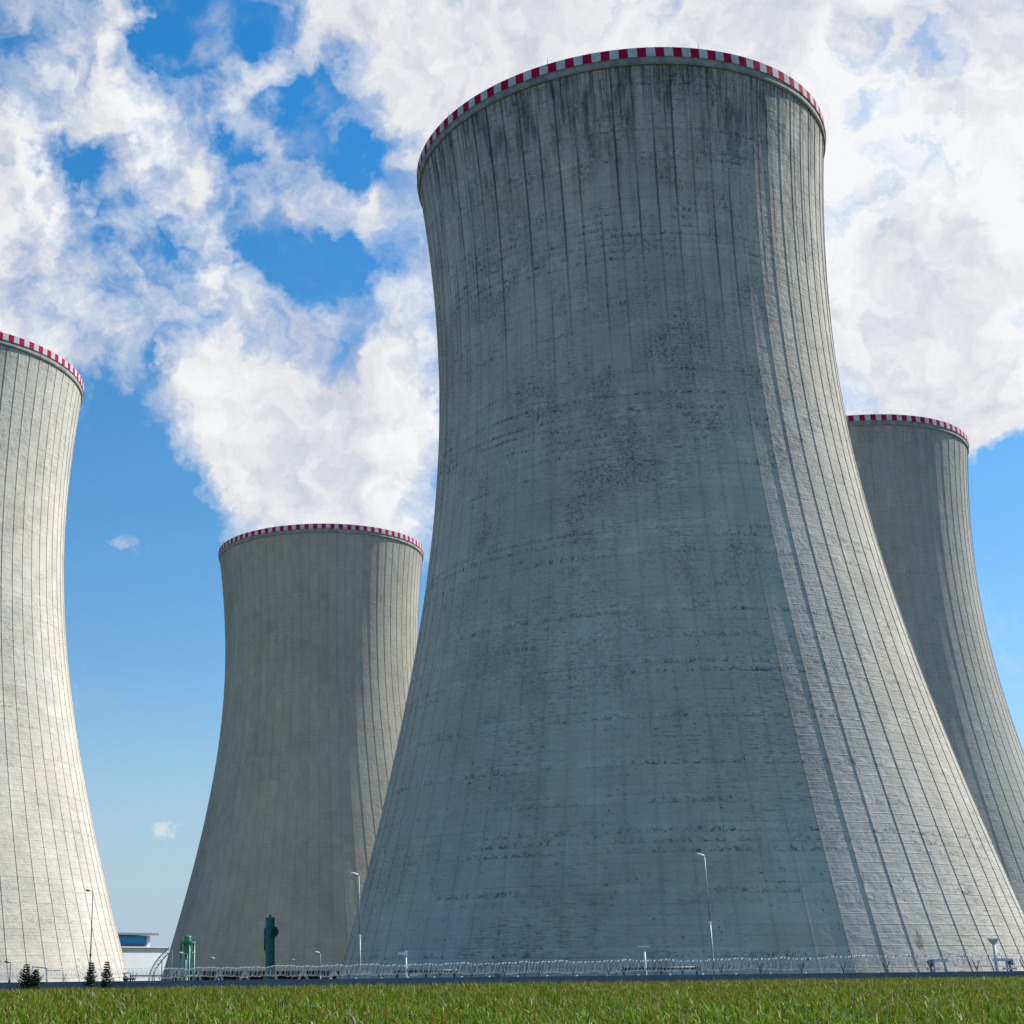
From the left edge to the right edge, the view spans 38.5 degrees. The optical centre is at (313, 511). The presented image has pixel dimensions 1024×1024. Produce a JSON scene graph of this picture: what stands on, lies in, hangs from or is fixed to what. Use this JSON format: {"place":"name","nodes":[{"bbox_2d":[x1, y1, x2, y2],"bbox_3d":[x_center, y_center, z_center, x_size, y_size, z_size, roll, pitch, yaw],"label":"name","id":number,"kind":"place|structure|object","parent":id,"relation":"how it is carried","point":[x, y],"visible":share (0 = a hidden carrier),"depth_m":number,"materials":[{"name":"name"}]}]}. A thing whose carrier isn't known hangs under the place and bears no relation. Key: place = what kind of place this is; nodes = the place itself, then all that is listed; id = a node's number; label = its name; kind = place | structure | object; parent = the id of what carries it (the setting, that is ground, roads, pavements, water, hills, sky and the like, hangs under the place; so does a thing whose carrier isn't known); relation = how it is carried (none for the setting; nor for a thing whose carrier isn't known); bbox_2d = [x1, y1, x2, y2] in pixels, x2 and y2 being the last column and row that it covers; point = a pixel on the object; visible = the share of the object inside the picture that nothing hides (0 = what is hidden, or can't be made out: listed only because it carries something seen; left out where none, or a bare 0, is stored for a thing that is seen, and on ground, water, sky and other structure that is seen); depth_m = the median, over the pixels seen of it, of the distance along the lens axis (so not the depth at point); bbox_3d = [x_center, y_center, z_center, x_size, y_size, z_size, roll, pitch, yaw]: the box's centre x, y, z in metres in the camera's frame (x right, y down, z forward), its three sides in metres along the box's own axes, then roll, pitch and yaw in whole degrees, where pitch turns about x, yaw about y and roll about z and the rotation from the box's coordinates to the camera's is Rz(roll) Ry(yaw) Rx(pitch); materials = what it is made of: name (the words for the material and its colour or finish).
{"place":"outdoors","nodes":[
{"label":"outdoors","id":0,"kind":"place"},
{"bbox_2d":[118,933,170,980],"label":"plant building","id":1,"kind":"structure","parent":0,"point":[138,951],"depth_m":675.84,"materials":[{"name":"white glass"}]},
{"bbox_2d":[0,974,1023,1023],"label":"grass","id":2,"kind":"structure","parent":0,"point":[958,1000],"depth_m":29.52,"materials":[{"name":"green plant"}]},
{"bbox_2d":[0,0,1023,952],"label":"sky","id":3,"kind":"structure","parent":0,"point":[211,211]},
{"bbox_3d":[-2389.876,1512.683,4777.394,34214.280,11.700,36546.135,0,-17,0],"label":"ground","id":4,"kind":"structure","parent":0,"visible":0},
{"bbox_2d":[4,961,10,981],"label":"street lamp","id":5,"kind":"object","parent":4,"relation":"on","point":[10,969],"visible":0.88,"depth_m":128.71,"materials":[{"name":"grey metal"}]},
{"bbox_2d":[13,964,43,989],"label":"spruce tree","id":6,"kind":"object","parent":4,"relation":"on","point":[33,980],"visible":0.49,"depth_m":112.15,"materials":[{"name":"green plant"}]},
{"bbox_2d":[32,966,60,981],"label":"pipe goalpost","id":7,"kind":"object","parent":4,"relation":"on","point":[46,970],"visible":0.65,"depth_m":142.96,"materials":[{"name":"grey metal"}]},
{"bbox_2d":[0,332,129,981],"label":"cooling tower","id":8,"kind":"structure","parent":4,"relation":"on","point":[51,869],"depth_m":388.15,"materials":[{"name":"concrete"}]},
{"bbox_2d":[85,889,92,979],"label":"street lamp","id":9,"kind":"object","parent":4,"relation":"on","point":[90,954],"visible":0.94,"depth_m":144.08,"materials":[{"name":"grey metal"}]},
{"bbox_2d":[82,962,101,989],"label":"spruce tree","id":10,"kind":"object","parent":4,"relation":"on","point":[91,981],"visible":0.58,"depth_m":112.22,"materials":[{"name":"green plant"}]},
{"bbox_2d":[97,962,114,988],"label":"spruce tree","id":11,"kind":"object","parent":4,"relation":"on","point":[105,982],"visible":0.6,"depth_m":115.07,"materials":[{"name":"green plant"}]},
{"bbox_2d":[123,972,135,980],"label":"valve stand","id":12,"kind":"object","parent":4,"relation":"on","point":[126,979],"visible":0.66,"depth_m":121.66,"materials":[{"name":"grey paint"}]},
{"bbox_2d":[148,947,172,980],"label":"lattice gantry","id":13,"kind":"object","parent":4,"relation":"on","point":[160,960],"visible":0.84,"depth_m":411.07,"materials":[{"name":"grey metal"}]},
{"bbox_2d":[131,975,197,980],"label":"pipe run","id":14,"kind":"object","parent":4,"relation":"on","point":[165,976],"visible":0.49,"depth_m":142.77,"materials":[{"name":"paint"}]},
{"bbox_2d":[179,934,195,979],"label":"silo tank","id":15,"kind":"object","parent":4,"relation":"on","point":[186,942],"visible":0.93,"depth_m":315.12,"materials":[{"name":"green metal"}]},
{"bbox_2d":[264,915,278,978],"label":"vent pipe","id":16,"kind":"object","parent":4,"relation":"on","point":[271,931],"visible":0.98,"depth_m":286.60,"materials":[{"name":"teal metal"}]},
{"bbox_2d":[160,523,423,980],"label":"cooling tower","id":17,"kind":"structure","parent":4,"relation":"on","point":[321,629],"depth_m":563.80,"materials":[{"name":"concrete"}]},
{"bbox_2d":[350,872,360,977],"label":"street lamp","id":18,"kind":"object","parent":4,"relation":"on","point":[355,874],"visible":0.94,"depth_m":124.75,"materials":[{"name":"grey metal"}]},
{"bbox_2d":[397,950,407,977],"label":"floodlight mast","id":19,"kind":"object","parent":4,"relation":"on","point":[404,954],"visible":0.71,"depth_m":106.90,"materials":[{"name":"metal"}]},
{"bbox_2d":[393,969,458,977],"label":"pipe run","id":20,"kind":"object","parent":4,"relation":"on","point":[425,972],"visible":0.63,"depth_m":112.33,"materials":[{"name":"paint"}]},
{"bbox_2d":[0,953,1023,990],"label":"perimeter fence","id":21,"kind":"object","parent":4,"relation":"on","point":[464,980],"visible":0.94,"depth_m":97.82,"materials":[{"name":"metal"}]},
{"bbox_2d":[638,946,649,974],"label":"floodlight mast","id":22,"kind":"object","parent":4,"relation":"on","point":[643,948],"visible":0.51,"depth_m":99.36,"materials":[{"name":"metal"}]},
{"bbox_2d":[619,965,700,974],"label":"pipe run","id":23,"kind":"object","parent":4,"relation":"on","point":[664,968],"visible":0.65,"depth_m":106.65,"materials":[{"name":"paint"}]},
{"bbox_2d":[339,47,1023,978],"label":"cooling tower","id":24,"kind":"structure","parent":4,"relation":"on","point":[663,637],"depth_m":253.57,"materials":[{"name":"concrete"}]},
{"bbox_2d":[696,853,714,973],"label":"street lamp","id":25,"kind":"object","parent":4,"relation":"on","point":[702,855],"visible":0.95,"depth_m":113.48,"materials":[{"name":"grey metal"}]},
{"bbox_2d":[846,409,1023,909],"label":"cooling tower","id":26,"kind":"structure","parent":4,"relation":"on","point":[913,472],"depth_m":458.32,"materials":[{"name":"concrete"}]},
{"bbox_2d":[926,959,947,971],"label":"equipment stand","id":27,"kind":"object","parent":4,"relation":"on","point":[941,960],"visible":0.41,"depth_m":87.52,"materials":[{"name":"paint"}]},
{"bbox_2d":[987,938,998,970],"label":"floodlight mast","id":28,"kind":"object","parent":4,"relation":"on","point":[993,941],"visible":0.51,"depth_m":87.99,"materials":[{"name":"metal"}]},
{"bbox_2d":[993,958,1016,970],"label":"equipment stand","id":29,"kind":"object","parent":4,"relation":"on","point":[1009,968],"visible":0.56,"depth_m":85.64,"materials":[{"name":"paint"}]}
]}

